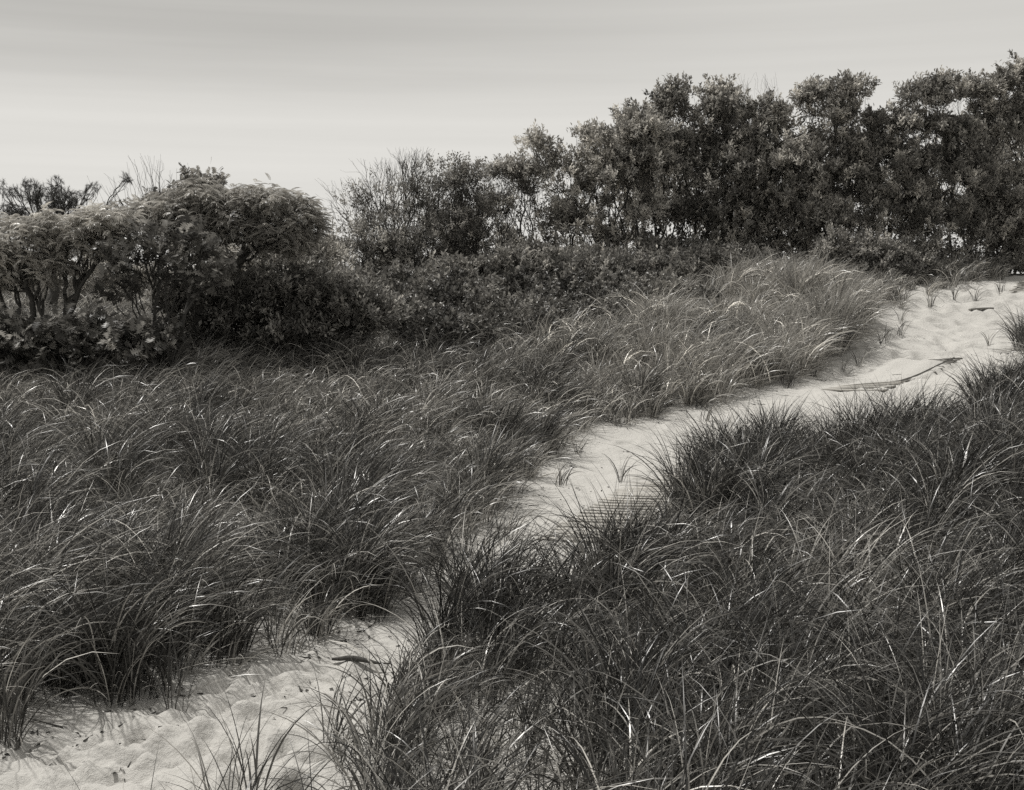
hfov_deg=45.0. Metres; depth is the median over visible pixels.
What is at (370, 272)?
rose shrub
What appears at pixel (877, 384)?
branch
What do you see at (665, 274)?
rose shrub
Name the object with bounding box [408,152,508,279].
bush
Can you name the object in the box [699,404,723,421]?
grass tuft
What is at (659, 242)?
bayberry shrub
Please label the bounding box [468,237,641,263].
bayberry shrub
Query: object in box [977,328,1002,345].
grass tuft
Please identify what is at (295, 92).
sky
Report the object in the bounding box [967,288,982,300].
grass tuft
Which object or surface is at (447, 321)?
rose shrub
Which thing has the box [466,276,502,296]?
rose shrub
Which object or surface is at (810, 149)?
bayberry shrub
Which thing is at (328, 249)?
bayberry shrub
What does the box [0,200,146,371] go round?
sumac tree
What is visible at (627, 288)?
rose shrub
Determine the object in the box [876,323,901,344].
grass tuft
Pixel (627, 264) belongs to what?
bayberry shrub
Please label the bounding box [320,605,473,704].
grass tuft
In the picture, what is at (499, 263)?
bayberry shrub
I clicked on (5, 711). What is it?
grass tuft
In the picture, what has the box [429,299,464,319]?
rose shrub
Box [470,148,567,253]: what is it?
cherry shrub
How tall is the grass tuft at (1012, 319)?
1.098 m
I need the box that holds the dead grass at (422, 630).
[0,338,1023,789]
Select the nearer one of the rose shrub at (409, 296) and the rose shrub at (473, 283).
the rose shrub at (409, 296)
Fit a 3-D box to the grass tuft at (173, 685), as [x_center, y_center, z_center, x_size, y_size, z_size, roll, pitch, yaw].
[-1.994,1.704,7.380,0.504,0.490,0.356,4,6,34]
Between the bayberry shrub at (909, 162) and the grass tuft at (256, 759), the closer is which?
the grass tuft at (256, 759)
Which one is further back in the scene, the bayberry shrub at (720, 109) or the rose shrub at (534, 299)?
the bayberry shrub at (720, 109)
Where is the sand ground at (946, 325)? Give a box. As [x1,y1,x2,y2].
[0,273,1023,789]
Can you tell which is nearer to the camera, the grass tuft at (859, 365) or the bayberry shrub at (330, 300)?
the bayberry shrub at (330, 300)
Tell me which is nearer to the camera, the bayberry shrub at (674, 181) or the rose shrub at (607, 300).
the rose shrub at (607, 300)
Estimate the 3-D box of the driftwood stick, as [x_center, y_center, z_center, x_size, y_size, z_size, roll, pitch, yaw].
[-1.005,1.760,8.221,0.398,0.051,0.035,1,5,7]
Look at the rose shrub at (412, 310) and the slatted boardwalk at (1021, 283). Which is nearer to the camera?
the rose shrub at (412, 310)
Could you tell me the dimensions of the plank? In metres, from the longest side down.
0.550 x 0.140 x 0.055 m
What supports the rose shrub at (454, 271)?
on the sand ground at (946, 325)
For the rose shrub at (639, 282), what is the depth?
25.46 m
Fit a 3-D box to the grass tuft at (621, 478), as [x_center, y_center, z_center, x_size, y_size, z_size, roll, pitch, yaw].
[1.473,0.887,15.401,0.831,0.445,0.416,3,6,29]
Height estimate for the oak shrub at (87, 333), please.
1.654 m
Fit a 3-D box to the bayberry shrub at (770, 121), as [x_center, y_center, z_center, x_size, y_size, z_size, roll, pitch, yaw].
[6.661,-5.884,33.611,3.612,5.861,2.971,-4,7,-37]
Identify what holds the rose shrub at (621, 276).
on the sand ground at (946, 325)
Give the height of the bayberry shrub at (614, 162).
4.769 m
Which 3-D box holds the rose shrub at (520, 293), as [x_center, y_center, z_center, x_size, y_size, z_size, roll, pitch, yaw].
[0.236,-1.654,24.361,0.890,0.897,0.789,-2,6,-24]
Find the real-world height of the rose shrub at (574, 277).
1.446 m
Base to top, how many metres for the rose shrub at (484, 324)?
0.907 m
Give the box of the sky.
[0,0,1023,279]
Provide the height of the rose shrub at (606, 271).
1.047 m
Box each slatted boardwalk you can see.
[539,465,701,542]
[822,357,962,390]
[1009,280,1023,292]
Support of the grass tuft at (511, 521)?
on the sand ground at (946, 325)
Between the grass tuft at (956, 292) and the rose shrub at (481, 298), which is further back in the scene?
the grass tuft at (956, 292)
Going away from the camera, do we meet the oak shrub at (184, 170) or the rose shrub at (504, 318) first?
the oak shrub at (184, 170)
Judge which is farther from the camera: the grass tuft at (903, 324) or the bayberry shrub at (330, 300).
the grass tuft at (903, 324)
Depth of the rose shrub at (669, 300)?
24.33 m
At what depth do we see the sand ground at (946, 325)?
8.24 m
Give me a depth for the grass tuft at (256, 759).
6.13 m
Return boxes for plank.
[968,307,993,310]
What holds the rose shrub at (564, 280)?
on the sand ground at (946, 325)
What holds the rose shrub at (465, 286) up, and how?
on the sand ground at (946, 325)
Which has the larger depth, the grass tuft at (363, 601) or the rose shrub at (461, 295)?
the rose shrub at (461, 295)
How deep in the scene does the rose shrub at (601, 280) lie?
25.24 m
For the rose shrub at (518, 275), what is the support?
on the sand ground at (946, 325)
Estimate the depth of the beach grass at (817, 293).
22.57 m
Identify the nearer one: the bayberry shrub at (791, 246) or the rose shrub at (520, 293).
the rose shrub at (520, 293)
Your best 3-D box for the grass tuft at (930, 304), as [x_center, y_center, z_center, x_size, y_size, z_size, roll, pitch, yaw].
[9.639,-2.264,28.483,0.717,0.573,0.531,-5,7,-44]
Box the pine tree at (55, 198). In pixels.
[0,170,158,311]
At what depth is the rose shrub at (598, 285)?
24.19 m
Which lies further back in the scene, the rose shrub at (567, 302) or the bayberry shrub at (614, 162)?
the bayberry shrub at (614, 162)
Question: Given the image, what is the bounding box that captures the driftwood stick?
[332,655,389,663]
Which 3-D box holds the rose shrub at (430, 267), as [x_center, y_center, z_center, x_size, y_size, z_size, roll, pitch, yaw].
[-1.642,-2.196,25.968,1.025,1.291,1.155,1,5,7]
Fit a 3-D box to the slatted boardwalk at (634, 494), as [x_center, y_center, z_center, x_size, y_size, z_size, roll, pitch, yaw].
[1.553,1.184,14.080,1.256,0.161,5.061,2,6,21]
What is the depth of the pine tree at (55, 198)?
26.66 m
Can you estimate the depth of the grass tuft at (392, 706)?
6.82 m
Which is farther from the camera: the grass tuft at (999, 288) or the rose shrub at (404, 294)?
the grass tuft at (999, 288)
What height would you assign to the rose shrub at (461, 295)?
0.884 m
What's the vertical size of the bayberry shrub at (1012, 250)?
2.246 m
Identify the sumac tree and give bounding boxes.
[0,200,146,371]
[117,173,338,351]
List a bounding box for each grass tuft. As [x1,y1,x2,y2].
[0,590,116,748]
[139,642,218,711]
[207,678,324,789]
[279,642,465,749]
[300,648,409,749]
[311,552,397,618]
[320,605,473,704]
[404,499,487,579]
[436,497,509,556]
[492,492,547,540]
[554,459,585,485]
[561,432,590,453]
[602,453,647,482]
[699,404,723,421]
[808,363,824,377]
[848,350,866,366]
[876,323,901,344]
[891,320,912,337]
[893,303,912,323]
[921,286,944,307]
[949,285,966,299]
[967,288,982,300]
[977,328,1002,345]
[989,294,1023,343]
[994,281,1005,292]
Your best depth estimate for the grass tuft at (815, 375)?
22.14 m
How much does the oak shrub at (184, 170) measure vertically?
3.738 m
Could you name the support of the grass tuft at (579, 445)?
on the sand ground at (946, 325)
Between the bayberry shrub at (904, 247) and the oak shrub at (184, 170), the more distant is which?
the bayberry shrub at (904, 247)
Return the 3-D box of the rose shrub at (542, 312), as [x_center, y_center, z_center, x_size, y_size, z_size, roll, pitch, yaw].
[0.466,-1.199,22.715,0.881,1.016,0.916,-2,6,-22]
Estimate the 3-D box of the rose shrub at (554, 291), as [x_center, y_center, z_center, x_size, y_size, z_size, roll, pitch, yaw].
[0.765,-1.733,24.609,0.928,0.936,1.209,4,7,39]
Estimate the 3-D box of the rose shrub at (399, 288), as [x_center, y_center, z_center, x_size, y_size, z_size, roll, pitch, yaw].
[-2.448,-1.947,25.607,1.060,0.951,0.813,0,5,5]
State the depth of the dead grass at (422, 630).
8.29 m
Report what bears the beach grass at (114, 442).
on the sand ground at (946, 325)
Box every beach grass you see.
[0,242,1017,724]
[1,304,1023,789]
[506,238,896,409]
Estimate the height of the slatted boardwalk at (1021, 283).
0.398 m
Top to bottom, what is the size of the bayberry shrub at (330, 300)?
2.358 m
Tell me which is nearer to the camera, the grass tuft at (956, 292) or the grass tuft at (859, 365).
the grass tuft at (859, 365)
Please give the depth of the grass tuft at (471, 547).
11.13 m
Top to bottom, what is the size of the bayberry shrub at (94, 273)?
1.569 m
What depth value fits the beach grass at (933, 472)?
7.61 m
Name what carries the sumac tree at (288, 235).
on the sand ground at (946, 325)
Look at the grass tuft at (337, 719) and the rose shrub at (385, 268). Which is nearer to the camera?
the grass tuft at (337, 719)
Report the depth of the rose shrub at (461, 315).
22.69 m
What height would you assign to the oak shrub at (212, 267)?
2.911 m
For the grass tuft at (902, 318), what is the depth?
26.57 m
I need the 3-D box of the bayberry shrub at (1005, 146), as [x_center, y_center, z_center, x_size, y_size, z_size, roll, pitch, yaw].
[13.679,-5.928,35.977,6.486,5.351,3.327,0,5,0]
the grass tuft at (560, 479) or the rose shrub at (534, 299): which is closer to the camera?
the grass tuft at (560, 479)
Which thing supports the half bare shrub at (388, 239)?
on the sand ground at (946, 325)
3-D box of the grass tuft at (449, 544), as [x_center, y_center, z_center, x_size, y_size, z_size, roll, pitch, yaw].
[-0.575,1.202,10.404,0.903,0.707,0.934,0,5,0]
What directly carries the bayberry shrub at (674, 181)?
on the sand ground at (946, 325)
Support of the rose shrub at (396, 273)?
on the sand ground at (946, 325)
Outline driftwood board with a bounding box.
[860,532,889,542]
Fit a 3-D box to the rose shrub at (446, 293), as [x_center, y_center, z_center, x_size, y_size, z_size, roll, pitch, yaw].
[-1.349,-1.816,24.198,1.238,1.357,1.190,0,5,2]
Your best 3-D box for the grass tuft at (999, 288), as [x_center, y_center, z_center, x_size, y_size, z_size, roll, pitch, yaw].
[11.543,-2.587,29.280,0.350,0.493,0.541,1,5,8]
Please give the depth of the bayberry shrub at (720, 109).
32.68 m
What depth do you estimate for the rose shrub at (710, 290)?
25.34 m
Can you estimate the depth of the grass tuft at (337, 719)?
6.80 m
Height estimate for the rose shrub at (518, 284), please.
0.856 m
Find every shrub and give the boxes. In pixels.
[0,302,202,386]
[2,252,173,299]
[87,154,229,333]
[88,213,243,352]
[142,221,358,307]
[143,250,411,359]
[316,147,482,275]
[330,208,537,270]
[353,259,391,289]
[372,257,421,291]
[375,278,418,298]
[377,263,427,287]
[379,290,446,332]
[382,298,433,341]
[389,289,423,301]
[402,296,474,350]
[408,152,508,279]
[408,260,451,298]
[415,268,470,308]
[420,242,599,281]
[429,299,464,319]
[433,259,473,287]
[442,306,479,331]
[445,284,476,304]
[448,289,484,314]
[455,313,500,346]
[458,285,518,320]
[466,271,515,303]
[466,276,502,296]
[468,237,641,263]
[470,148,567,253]
[484,308,522,339]
[491,262,537,298]
[504,289,540,313]
[504,290,564,327]
[510,278,540,301]
[513,102,682,253]
[517,303,561,344]
[525,284,574,312]
[527,256,593,301]
[551,293,594,325]
[554,238,746,286]
[555,275,578,294]
[570,272,623,304]
[583,265,627,291]
[584,293,643,332]
[590,153,826,256]
[592,70,782,258]
[592,279,624,295]
[601,281,658,314]
[605,270,652,301]
[630,276,667,296]
[636,230,790,264]
[641,263,696,301]
[653,292,687,312]
[683,284,724,308]
[692,73,824,261]
[762,68,894,262]
[774,165,899,262]
[790,219,944,271]
[816,65,1008,262]
[834,237,947,282]
[881,121,1023,273]
[921,200,1023,274]
[930,49,1023,272]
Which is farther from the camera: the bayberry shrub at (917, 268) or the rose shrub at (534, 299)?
the bayberry shrub at (917, 268)
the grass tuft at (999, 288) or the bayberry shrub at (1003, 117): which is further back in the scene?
the bayberry shrub at (1003, 117)
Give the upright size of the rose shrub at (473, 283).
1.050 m

